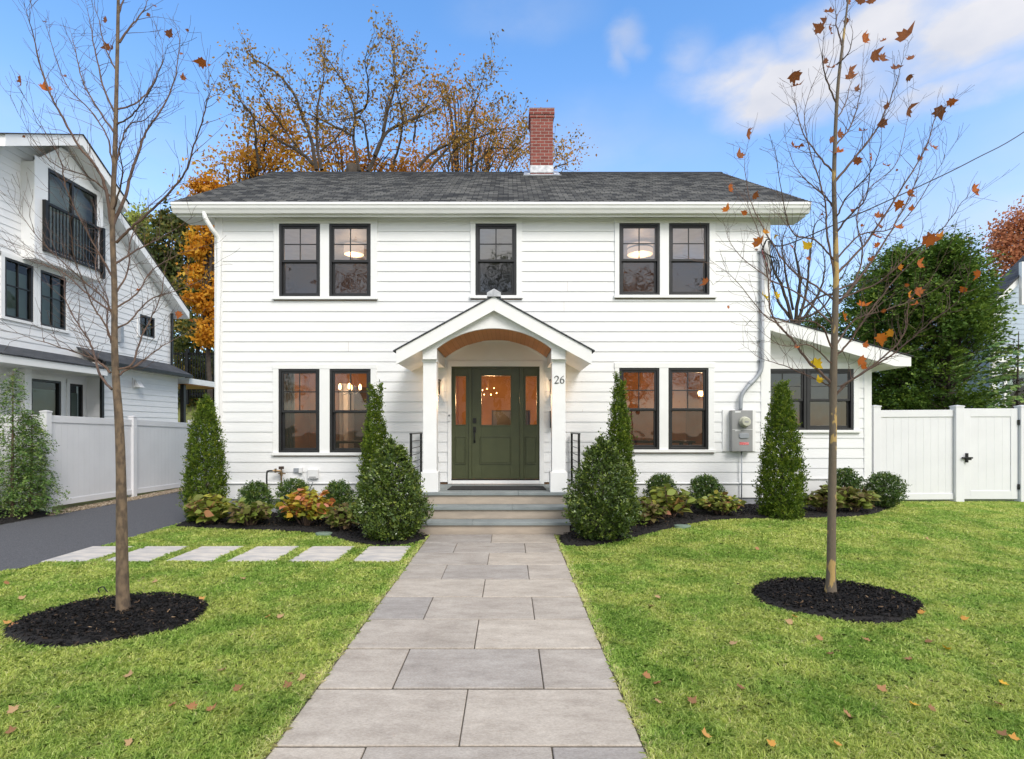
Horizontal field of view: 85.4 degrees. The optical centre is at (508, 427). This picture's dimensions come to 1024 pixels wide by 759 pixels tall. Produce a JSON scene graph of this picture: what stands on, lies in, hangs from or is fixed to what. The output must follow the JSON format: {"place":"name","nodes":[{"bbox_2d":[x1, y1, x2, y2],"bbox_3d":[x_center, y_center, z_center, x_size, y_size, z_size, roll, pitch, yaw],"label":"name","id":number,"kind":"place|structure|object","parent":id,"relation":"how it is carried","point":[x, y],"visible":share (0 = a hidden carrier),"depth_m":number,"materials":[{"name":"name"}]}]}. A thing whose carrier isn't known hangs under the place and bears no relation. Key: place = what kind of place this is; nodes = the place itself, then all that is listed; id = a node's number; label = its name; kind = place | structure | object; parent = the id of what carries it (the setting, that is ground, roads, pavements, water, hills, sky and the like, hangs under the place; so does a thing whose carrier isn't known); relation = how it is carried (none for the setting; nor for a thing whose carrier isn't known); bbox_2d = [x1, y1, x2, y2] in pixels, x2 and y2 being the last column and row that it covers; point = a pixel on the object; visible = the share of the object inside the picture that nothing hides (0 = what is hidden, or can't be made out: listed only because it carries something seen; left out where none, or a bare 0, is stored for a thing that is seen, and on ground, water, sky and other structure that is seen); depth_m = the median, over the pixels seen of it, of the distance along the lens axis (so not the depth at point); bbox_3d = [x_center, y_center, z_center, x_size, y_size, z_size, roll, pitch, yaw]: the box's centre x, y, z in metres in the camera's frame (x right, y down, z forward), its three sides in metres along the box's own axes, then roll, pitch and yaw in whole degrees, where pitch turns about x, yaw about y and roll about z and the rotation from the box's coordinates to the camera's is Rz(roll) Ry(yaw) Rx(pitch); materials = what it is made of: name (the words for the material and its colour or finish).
{"place":"outdoors","nodes":[
{"label":"outdoors","id":0,"kind":"place"},
{"bbox_2d":[0,487,211,570],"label":"driveway","id":1,"kind":"structure","parent":0,"point":[25,543],"depth_m":8.81,"materials":[{"name":"grey asphalt"}]},
{"bbox_2d":[0,398,1023,758],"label":"ground","id":2,"kind":"structure","parent":0,"point":[188,414],"depth_m":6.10,"materials":[{"name":"green plant"}]},
{"bbox_2d":[6,704,19,713],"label":"fallen leaf","id":3,"kind":"object","parent":2,"relation":"on","point":[12,709],"visible":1,"depth_m":3.07,"materials":[{"name":"plant"}]},
{"bbox_2d":[0,415,39,507],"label":"vinyl fence","id":4,"kind":"object","parent":2,"relation":"on","point":[6,430],"visible":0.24,"depth_m":10.46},
{"bbox_2d":[0,509,57,523],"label":"planting bed","id":5,"kind":"object","parent":2,"relation":"on","point":[21,516],"visible":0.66,"depth_m":9.81,"materials":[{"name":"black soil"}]},
{"bbox_2d":[0,368,54,518],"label":"young hemlock","id":6,"kind":"object","parent":5,"relation":"on","point":[12,431],"visible":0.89,"depth_m":9.68,"materials":[{"name":"green plant"}]},
{"bbox_2d":[0,409,70,517],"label":"young hemlock","id":7,"kind":"object","parent":5,"relation":"on","point":[31,468],"visible":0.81,"depth_m":9.91,"materials":[{"name":"green plant"}]},
{"bbox_2d":[41,546,131,561],"bbox_3d":[-5.277,1.607,7.000,0.575,0.045,0.860,0,0,0],"label":"stepping stone","id":8,"kind":"object","parent":2,"relation":"on","point":[86,554],"visible":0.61,"depth_m":6.93,"materials":[{"name":"grey stone"}]},
{"bbox_2d":[2,594,205,647],"bbox_3d":[-3.329,1.579,4.609,1.550,0.066,1.350,0,0,0],"label":"mulch ring","id":9,"kind":"object","parent":2,"relation":"on","point":[82,640],"visible":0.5,"depth_m":4.28,"materials":[{"name":"black wood"}]},
{"bbox_2d":[0,591,208,647],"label":"mulch chips","id":10,"kind":"object","parent":9,"relation":"on","point":[108,624],"visible":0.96,"depth_m":4.51,"materials":[{"name":"black wood"}]},
{"bbox_2d":[0,0,243,611],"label":"plane tree","id":11,"kind":"object","parent":9,"relation":"on","point":[122,598],"visible":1,"depth_m":4.70,"materials":[{"name":"brown plant"}]},
{"bbox_2d":[0,133,213,422],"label":"neighbour house","id":12,"kind":"structure","parent":2,"relation":"on","point":[62,382],"depth_m":13.74,"materials":[{"name":"paint"}]},
{"bbox_2d":[0,251,37,325],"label":"window","id":13,"kind":"structure","parent":12,"relation":"in","point":[13,284],"depth_m":12.48,"materials":[{"name":"glass"}]},
{"bbox_2d":[19,264,69,333],"bbox_3d":[-11.127,-3.050,13.375,0.345,1.700,1.150,0,0,0],"label":"window","id":14,"kind":"structure","parent":12,"relation":"in","point":[43,290],"depth_m":13.37,"materials":[{"name":"glass"}]},
{"bbox_2d":[32,374,63,415],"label":"window","id":15,"kind":"structure","parent":12,"relation":"in","point":[43,398],"depth_m":13.37,"materials":[{"name":"paint"}]},
{"bbox_2d":[50,379,85,416],"bbox_3d":[-11.127,-0.350,14.085,0.345,1.900,0.830,0,0,0],"label":"window","id":16,"kind":"structure","parent":12,"relation":"in","point":[71,395],"depth_m":14.20,"materials":[{"name":"paint"}]},
{"bbox_2d":[137,310,157,340],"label":"window","id":17,"kind":"structure","parent":12,"relation":"in","point":[146,335],"depth_m":16.93,"materials":[{"name":"glass"}]},
{"bbox_2d":[39,410,213,511],"bbox_3d":[-8.810,0.746,14.200,0.146,2.149,7.649,0,0,-1],"label":"vinyl fence","id":18,"kind":"object","parent":2,"relation":"on","point":[84,468],"visible":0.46,"depth_m":12.06,"materials":[{"name":"white plastic"}]},
{"bbox_2d":[58,483,208,513],"bbox_3d":[-8.580,1.646,13.850,0.400,0.068,7.300,0,0,0],"label":"gravel strip","id":19,"kind":"object","parent":2,"relation":"on","point":[176,490],"visible":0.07,"depth_m":13.16,"materials":[{"name":"gravel"}]},
{"bbox_2d":[48,487,183,515],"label":"gravel stones","id":20,"kind":"object","parent":19,"relation":"on","point":[111,502],"visible":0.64,"depth_m":11.54,"materials":[{"name":"beige gravel"}]},
{"bbox_2d":[122,197,158,246],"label":"broadleaf tree","id":21,"kind":"object","parent":2,"relation":"on","point":[129,217],"visible":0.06,"depth_m":31.50,"materials":[{"name":"green plant"}]},
{"bbox_2d":[102,546,188,563],"bbox_3d":[-4.557,1.607,7.000,0.575,0.045,0.860,0,0,0],"label":"stepping stone","id":22,"kind":"object","parent":2,"relation":"on","point":[147,553],"visible":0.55,"depth_m":7.04,"materials":[{"name":"grey stone"}]},
{"bbox_2d":[126,198,211,360],"bbox_3d":[-16.496,-4.463,27.049,5.508,12.736,4.557,0,0,0],"label":"broadleaf tree","id":23,"kind":"object","parent":2,"relation":"on","point":[157,250],"visible":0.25,"depth_m":26.35,"materials":[{"name":"green plant"}]},
{"bbox_2d":[185,701,196,709],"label":"fallen leaf","id":24,"kind":"object","parent":2,"relation":"on","point":[193,704],"visible":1,"depth_m":3.09,"materials":[{"name":"brown plant"}]},
{"bbox_2d":[173,302,213,413],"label":"broadleaf tree","id":25,"kind":"object","parent":2,"relation":"on","point":[181,343],"visible":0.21,"depth_m":24.87,"materials":[{"name":"green plant"}]},
{"bbox_2d":[173,349,213,403],"bbox_3d":[-13.900,-2.200,23.995,6.300,2.400,0.130,0,0,0],"label":"black fence","id":26,"kind":"object","parent":2,"relation":"on","point":[186,353],"visible":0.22,"depth_m":24.00,"materials":[{"name":"metal"}]},
{"bbox_2d":[175,171,226,399],"bbox_3d":[-11.308,-3.900,21.021,2.360,11.616,2.176,0,0,0],"label":"maple tree","id":27,"kind":"object","parent":2,"relation":"on","point":[204,299],"visible":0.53,"depth_m":20.71,"materials":[{"name":"orange plant"}]},
{"bbox_2d":[169,546,242,561],"bbox_3d":[-3.817,1.607,7.000,0.575,0.045,0.860,0,0,0],"label":"stepping stone","id":28,"kind":"object","parent":2,"relation":"on","point":[205,553],"visible":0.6,"depth_m":6.98,"materials":[{"name":"grey stone"}]},
{"bbox_2d":[232,684,242,690],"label":"fallen leaf","id":29,"kind":"object","parent":2,"relation":"on","point":[236,687],"visible":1,"depth_m":3.31,"materials":[{"name":"brown plant"}]},
{"bbox_2d":[163,90,344,198],"bbox_3d":[-11.942,-6.667,26.009,8.340,17.143,4.542,0,0,0],"label":"maple tree","id":30,"kind":"object","parent":2,"relation":"on","point":[247,155],"visible":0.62,"depth_m":25.57,"materials":[{"name":"orange plant"}]},
{"bbox_2d":[228,546,298,561],"bbox_3d":[-3.078,1.607,7.000,0.575,0.045,0.860,0,0,0],"label":"stepping stone","id":31,"kind":"object","parent":2,"relation":"on","point":[263,553],"visible":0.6,"depth_m":6.98,"materials":[{"name":"grey stone"}]},
{"bbox_2d":[177,512,427,545],"bbox_3d":[-3.340,1.579,8.819,4.300,0.062,2.800,0,0,0],"label":"planting bed","id":32,"kind":"object","parent":2,"relation":"on","point":[367,541],"visible":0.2,"depth_m":8.61,"materials":[{"name":"black wood"}]},
{"bbox_2d":[175,393,231,522],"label":"arborvitae","id":33,"kind":"object","parent":32,"relation":"on","point":[207,422],"visible":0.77,"depth_m":9.22,"materials":[{"name":"green plant"}]},
{"bbox_2d":[182,493,235,523],"bbox_3d":[-4.824,1.322,8.928,0.811,0.563,0.723,0,0,30],"label":"hydrangea","id":34,"kind":"object","parent":32,"relation":"on","point":[208,508],"visible":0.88,"depth_m":8.86,"materials":[{"name":"green plant"}]},
{"bbox_2d":[223,498,274,525],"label":"hydrangea","id":35,"kind":"object","parent":32,"relation":"on","point":[256,510],"visible":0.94,"depth_m":8.74,"materials":[{"name":"green plant"}]},
{"bbox_2d":[234,479,275,520],"bbox_3d":[-4.269,1.252,9.340,0.626,0.796,0.699,0,0,35],"label":"boxwood","id":36,"kind":"object","parent":32,"relation":"on","point":[251,493],"visible":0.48,"depth_m":9.26,"materials":[{"name":"green plant"}]},
{"bbox_2d":[266,466,285,488],"bbox_3d":[-4.213,1.138,10.004,0.336,0.864,0.118,0,0,-37],"label":"water valve","id":37,"kind":"object","parent":32,"relation":"on","point":[281,473],"visible":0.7,"depth_m":10.02,"materials":[{"name":"black metal"}]},
{"bbox_2d":[272,477,318,520],"bbox_3d":[-3.619,1.243,9.372,0.750,0.814,0.716,0,0,-42],"label":"boxwood","id":38,"kind":"object","parent":32,"relation":"on","point":[288,487],"visible":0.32,"depth_m":9.25,"materials":[{"name":"green plant"}]},
{"bbox_2d":[275,486,335,525],"bbox_3d":[-3.210,1.275,8.846,0.962,0.657,0.850,0,0,0],"label":"hydrangea","id":39,"kind":"object","parent":32,"relation":"on","point":[305,505],"visible":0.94,"depth_m":8.73,"materials":[{"name":"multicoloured plant"}]},
{"bbox_2d":[315,532,331,536],"bbox_3d":[-2.739,1.577,8.218,0.250,0.045,0.160,0,0,0],"label":"valve lid","id":40,"kind":"object","parent":32,"relation":"on","point":[323,533],"visible":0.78,"depth_m":8.16,"materials":[{"name":"green plastic"}]},
{"bbox_2d":[321,478,353,519],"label":"boxwood","id":41,"kind":"object","parent":32,"relation":"on","point":[340,491],"visible":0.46,"depth_m":9.25,"materials":[{"name":"green plant"}]},
{"bbox_2d":[319,501,360,529],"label":"hydrangea","id":42,"kind":"object","parent":32,"relation":"on","point":[338,517],"visible":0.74,"depth_m":8.37,"materials":[{"name":"green plant"}]},
{"bbox_2d":[354,379,390,518],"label":"arborvitae","id":43,"kind":"object","parent":32,"relation":"on","point":[374,437],"visible":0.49,"depth_m":9.21,"materials":[{"name":"green plant"}]},
{"bbox_2d":[339,434,436,543],"bbox_3d":[-1.629,0.865,7.857,1.164,1.570,1.277,0,0,15],"label":"holly bush","id":44,"kind":"object","parent":32,"relation":"on","point":[409,509],"visible":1,"depth_m":7.62,"materials":[{"name":"green plant"}]},
{"bbox_2d":[289,546,353,562],"bbox_3d":[-2.342,1.607,7.000,0.575,0.045,0.860,0,0,0],"label":"stepping stone","id":45,"kind":"object","parent":2,"relation":"on","point":[323,553],"visible":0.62,"depth_m":6.98,"materials":[{"name":"grey stone"}]},
{"bbox_2d":[291,118,441,171],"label":"maple tree","id":46,"kind":"object","parent":2,"relation":"on","point":[383,164],"visible":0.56,"depth_m":27.70,"materials":[{"name":"orange plant"}]},
{"bbox_2d":[354,546,410,561],"bbox_3d":[-1.587,1.607,7.000,0.575,0.045,0.860,0,0,0],"label":"stepping stone","id":47,"kind":"object","parent":2,"relation":"on","point":[383,553],"visible":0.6,"depth_m":6.98,"materials":[{"name":"grey stone"}]},
{"bbox_2d":[203,6,592,171],"bbox_3d":[-4.645,-11.104,23.974,16.677,15.745,5.805,0,0,0],"label":"oak tree","id":48,"kind":"object","parent":2,"relation":"on","point":[352,167],"visible":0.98,"depth_m":23.94,"materials":[{"name":"brown plant"}]},
{"bbox_2d":[263,534,650,758],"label":"walkway","id":49,"kind":"structure","parent":2,"relation":"on","point":[512,638],"depth_m":3.60,"materials":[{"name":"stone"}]},
{"bbox_2d":[375,34,597,171],"bbox_3d":[-1.448,-9.011,29.883,12.022,21.833,6.945,0,0,0],"label":"maple tree","id":50,"kind":"object","parent":2,"relation":"on","point":[454,161],"visible":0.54,"depth_m":29.70,"materials":[{"name":"orange plant"}]},
{"bbox_2d":[418,484,570,534],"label":"front steps","id":51,"kind":"structure","parent":2,"relation":"on","point":[492,512],"depth_m":8.57,"materials":[{"name":"stone"}]},
{"bbox_2d":[447,486,546,489],"bbox_3d":[-0.200,1.027,9.440,1.640,0.012,0.560,0,0,0],"label":"doormat","id":52,"kind":"object","parent":51,"relation":"on","point":[497,488],"visible":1,"depth_m":9.29,"materials":[{"name":"fabric"}]},
{"bbox_2d":[170,108,912,512],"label":"clapboard house","id":53,"kind":"structure","parent":2,"relation":"on","point":[516,290],"depth_m":10.17,"materials":[{"name":"paint"}]},
{"bbox_2d":[284,374,294,409],"bbox_3d":[-3.125,-0.216,10.455,2.450,2.232,0.070,0,0,0],"label":"curtain","id":54,"kind":"object","parent":53,"relation":"hanging from","point":[289,397],"depth_m":10.43,"materials":[{"name":"fabric"}]},
{"bbox_2d":[307,469,318,487],"bbox_3d":[-3.579,1.079,10.120,0.197,0.644,0.088,0,0,0],"label":"utility box","id":55,"kind":"object","parent":53,"relation":"attached to","point":[312,473],"visible":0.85,"depth_m":10.11,"materials":[{"name":"white plastic"}]},
{"bbox_2d":[271,364,376,454],"bbox_3d":[-3.370,-0.323,10.193,1.928,1.666,0.150,0,0,0],"label":"window","id":56,"kind":"structure","parent":53,"relation":"in","point":[325,430],"depth_m":10.18,"materials":[{"name":"paint"}]},
{"bbox_2d":[272,218,377,299],"bbox_3d":[-3.361,-3.083,10.193,1.928,1.483,0.150,0,0,0],"label":"window","id":57,"kind":"structure","parent":53,"relation":"in","point":[314,258],"depth_m":10.19,"materials":[{"name":"paint"}]},
{"bbox_2d":[338,383,361,394],"bbox_3d":[-3.552,-1.089,12.400,0.375,0.722,0.373,0,0,34],"label":"chandelier","id":58,"kind":"object","parent":53,"relation":"hanging from","point":[339,387],"visible":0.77,"depth_m":12.36,"materials":[{"name":"white glass"}]},
{"bbox_2d":[354,387,366,409],"bbox_3d":[-3.800,-0.005,14.500,1.000,2.090,0.100,0,0,0],"label":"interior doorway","id":59,"kind":"structure","parent":53,"relation":"in","point":[359,399],"depth_m":14.45,"materials":[{"name":"beige paint"}]},
{"bbox_2d":[409,433,422,483],"bbox_3d":[-1.596,0.566,9.555,0.044,0.949,1.090,0,0,0],"label":"handrail","id":60,"kind":"object","parent":53,"relation":"attached to","point":[420,446],"visible":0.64,"depth_m":9.87,"materials":[{"name":"black metal"}]},
{"bbox_2d":[469,218,522,298],"bbox_3d":[-0.234,-3.092,10.193,0.975,1.464,0.150,0,0,0],"label":"window","id":61,"kind":"structure","parent":53,"relation":"in","point":[495,243],"depth_m":10.19,"materials":[{"name":"paint"}]},
{"bbox_2d":[472,368,519,478],"bbox_3d":[-0.242,-0.073,10.179,0.884,2.033,0.115,0,0,0],"label":"front door","id":62,"kind":"structure","parent":53,"relation":"in","point":[495,448],"depth_m":10.19,"materials":[{"name":"green paint"}]},
{"bbox_2d":[492,410,529,424],"bbox_3d":[0.050,-0.100,15.735,1.080,0.780,0.110,0,0,0],"label":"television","id":63,"kind":"object","parent":53,"relation":"attached to","point":[501,417],"visible":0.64,"depth_m":15.68,"materials":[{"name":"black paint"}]},
{"bbox_2d":[570,433,579,484],"bbox_3d":[1.138,0.566,9.555,0.044,0.949,1.090,0,0,0],"label":"handrail","id":64,"kind":"object","parent":53,"relation":"attached to","point":[572,453],"visible":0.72,"depth_m":9.75,"materials":[{"name":"black metal"}]},
{"bbox_2d":[614,363,715,451],"bbox_3d":[2.848,-0.364,10.193,1.855,1.639,0.150,0,0,0],"label":"window","id":65,"kind":"structure","parent":53,"relation":"in","point":[660,428],"depth_m":10.18,"materials":[{"name":"paint"}]},
{"bbox_2d":[614,218,716,298],"bbox_3d":[2.857,-3.101,10.193,1.873,1.464,0.150,0,0,0],"label":"window","id":66,"kind":"structure","parent":53,"relation":"in","point":[649,264],"depth_m":10.19,"materials":[{"name":"paint"}]},
{"bbox_2d":[722,250,764,499],"bbox_3d":[4.292,-0.836,10.053,0.771,4.772,0.294,0,0,0],"label":"electric meter","id":67,"kind":"object","parent":53,"relation":"attached to","point":[739,429],"visible":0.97,"depth_m":10.09,"materials":[{"name":"paint"}]},
{"bbox_2d":[761,132,1023,281],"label":"service cable","id":68,"kind":"object","parent":67,"relation":"attached to","point":[771,256],"visible":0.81,"depth_m":10.08,"materials":[{"name":"black rubber"}]},
{"bbox_2d":[770,363,860,432],"bbox_3d":[5.761,-0.566,10.674,1.943,1.327,0.148,0,0,0],"label":"window","id":69,"kind":"structure","parent":53,"relation":"in","point":[812,404],"depth_m":10.67,"materials":[{"name":"paint"}]},
{"bbox_2d":[688,696,696,702],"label":"fallen leaf","id":70,"kind":"object","parent":2,"relation":"on","point":[691,699],"visible":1,"depth_m":3.18,"materials":[{"name":"brown plant"}]},
{"bbox_2d":[559,500,889,546],"bbox_3d":[3.982,1.504,9.054,6.650,0.212,3.400,0,0,0],"label":"planting bed","id":71,"kind":"object","parent":2,"relation":"on","point":[664,526],"visible":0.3,"depth_m":8.82,"materials":[{"name":"black wood"}]},
{"bbox_2d":[561,428,647,542],"bbox_3d":[1.319,0.819,7.892,1.209,1.644,1.282,0,0,0],"label":"holly bush","id":72,"kind":"object","parent":71,"relation":"on","point":[617,513],"visible":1,"depth_m":7.64,"materials":[{"name":"green plant"}]},
{"bbox_2d":[603,371,640,516],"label":"arborvitae","id":73,"kind":"object","parent":71,"relation":"on","point":[620,415],"visible":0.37,"depth_m":9.17,"materials":[{"name":"green plant"}]},
{"bbox_2d":[634,499,669,524],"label":"hydrangea","id":74,"kind":"object","parent":71,"relation":"on","point":[652,512],"visible":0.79,"depth_m":8.44,"materials":[{"name":"green plant"}]},
{"bbox_2d":[641,472,680,496],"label":"boxwood","id":75,"kind":"object","parent":71,"relation":"on","point":[659,480],"visible":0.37,"depth_m":9.52,"materials":[{"name":"green plant"}]},
{"bbox_2d":[637,484,696,517],"bbox_3d":[2.562,1.197,8.967,0.918,0.604,0.778,0,0,-28],"label":"hydrangea","id":76,"kind":"object","parent":71,"relation":"on","point":[673,500],"visible":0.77,"depth_m":8.90,"materials":[{"name":"green plant"}]},
{"bbox_2d":[674,524,690,528],"bbox_3d":[2.607,1.489,8.338,0.250,0.045,0.160,0,0,0],"label":"valve lid","id":77,"kind":"object","parent":71,"relation":"on","point":[682,526],"visible":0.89,"depth_m":8.30,"materials":[{"name":"green plastic"}]},
{"bbox_2d":[687,473,726,509],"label":"boxwood","id":78,"kind":"object","parent":71,"relation":"on","point":[702,488],"visible":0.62,"depth_m":9.50,"materials":[{"name":"green plant"}]},
{"bbox_2d":[697,490,746,514],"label":"hydrangea","id":79,"kind":"object","parent":71,"relation":"on","point":[722,503],"visible":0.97,"depth_m":8.93,"materials":[{"name":"green plant"}]},
{"bbox_2d":[751,379,811,520],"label":"arborvitae","id":80,"kind":"object","parent":71,"relation":"on","point":[784,466],"visible":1,"depth_m":8.79,"materials":[{"name":"green plant"}]},
{"bbox_2d":[802,484,847,511],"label":"hydrangea","id":81,"kind":"object","parent":71,"relation":"on","point":[818,499],"visible":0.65,"depth_m":9.24,"materials":[{"name":"green plant"}]},
{"bbox_2d":[826,466,865,492],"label":"boxwood","id":82,"kind":"object","parent":71,"relation":"on","point":[848,476],"visible":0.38,"depth_m":9.87,"materials":[{"name":"green plant"}]},
{"bbox_2d":[836,486,880,511],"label":"hydrangea","id":83,"kind":"object","parent":71,"relation":"on","point":[863,498],"visible":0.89,"depth_m":9.16,"materials":[{"name":"green plant"}]},
{"bbox_2d":[863,471,909,508],"bbox_3d":[6.701,1.133,9.883,0.858,0.734,0.809,0,0,0],"label":"boxwood","id":84,"kind":"object","parent":71,"relation":"on","point":[893,493],"visible":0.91,"depth_m":9.76,"materials":[{"name":"green plant"}]},
{"bbox_2d":[770,210,879,323],"bbox_3d":[9.314,-3.578,16.831,4.263,7.548,1.965,0,0,0],"label":"bare tree","id":85,"kind":"object","parent":2,"relation":"on","point":[789,311],"visible":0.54,"depth_m":16.99,"materials":[{"name":"brown plant"}]},
{"bbox_2d":[801,307,854,337],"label":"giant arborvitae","id":86,"kind":"object","parent":2,"relation":"on","point":[825,322],"visible":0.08,"depth_m":22.77,"materials":[{"name":"green plant"}]},
{"bbox_2d":[752,580,926,626],"bbox_3d":[2.991,1.581,5.109,1.550,0.066,1.350,0,0,0],"label":"mulch ring","id":87,"kind":"object","parent":2,"relation":"on","point":[847,617],"visible":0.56,"depth_m":4.78,"materials":[{"name":"black wood"}]},
{"bbox_2d":[751,575,925,624],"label":"mulch chips","id":88,"kind":"object","parent":87,"relation":"on","point":[796,594],"visible":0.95,"depth_m":5.04,"materials":[{"name":"black wood"}]},
{"bbox_2d":[681,0,1018,593],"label":"plane tree","id":89,"kind":"object","parent":87,"relation":"on","point":[929,239],"visible":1,"depth_m":5.20,"materials":[{"name":"brown plant"}]},
{"bbox_2d":[827,264,916,406],"bbox_3d":[13.467,-2.194,21.063,4.251,7.998,3.857,0,0,0],"label":"giant arborvitae","id":90,"kind":"object","parent":2,"relation":"on","point":[842,329],"visible":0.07,"depth_m":21.05,"materials":[{"name":"green plant"}]},
{"bbox_2d":[876,684,886,691],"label":"fallen leaf","id":91,"kind":"object","parent":2,"relation":"on","point":[882,687],"visible":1,"depth_m":3.32,"materials":[{"name":"brown plant"}]},
{"bbox_2d":[838,239,993,409],"bbox_3d":[13.450,-2.368,19.015,4.920,8.347,4.302,0,0,0],"label":"giant arborvitae","id":92,"kind":"object","parent":2,"relation":"on","point":[888,259],"visible":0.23,"depth_m":18.61,"materials":[{"name":"green plant"}]},
{"bbox_2d":[872,405,964,501],"bbox_3d":[7.925,0.550,10.800,1.762,1.979,0.176,0,0,0],"label":"vinyl fence","id":93,"kind":"object","parent":2,"relation":"on","point":[921,452],"visible":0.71,"depth_m":10.79,"materials":[{"name":"white plastic"}]},
{"bbox_2d":[872,224,1023,409],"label":"giant arborvitae","id":94,"kind":"object","parent":2,"relation":"on","point":[979,319],"visible":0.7,"depth_m":16.92,"materials":[{"name":"green plant"}]},
{"bbox_2d":[876,256,1023,407],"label":"neighbour house","id":95,"kind":"structure","parent":2,"relation":"on","point":[1014,282],"depth_m":19.99,"materials":[{"name":"white"}]},
{"bbox_2d":[1007,372,1023,407],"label":"window","id":96,"kind":"structure","parent":95,"relation":"in","point":[1021,376],"depth_m":20.05,"materials":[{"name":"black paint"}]},
{"bbox_2d":[951,331,1023,407],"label":"conifer branch tree","id":97,"kind":"object","parent":2,"relation":"on","point":[994,347],"visible":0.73,"depth_m":14.98,"materials":[{"name":"green plant"}]},
{"bbox_2d":[967,195,1023,277],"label":"maple tree","id":98,"kind":"object","parent":2,"relation":"on","point":[1009,234],"visible":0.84,"depth_m":33.82,"materials":[{"name":"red plant"}]},
{"bbox_2d":[1007,732,1020,740],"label":"fallen leaf","id":99,"kind":"object","parent":2,"relation":"on","point":[1013,736],"visible":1,"depth_m":2.80,"materials":[{"name":"orange plant"}]},
{"bbox_2d":[1013,405,1023,501],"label":"vinyl fence","id":100,"kind":"object","parent":2,"relation":"on","point":[1020,408],"visible":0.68,"depth_m":10.74,"materials":[{"name":"white plastic"}]},
{"bbox_2d":[962,408,1019,498],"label":"vinyl gate","id":101,"kind":"structure","parent":100,"relation":"attached to","point":[990,457],"depth_m":10.79,"materials":[{"name":"white plastic"}]},
{"bbox_2d":[0,0,1023,363],"label":"sky","id":102,"kind":"structure","parent":0,"point":[654,85],"materials":[{"name":"blue"}]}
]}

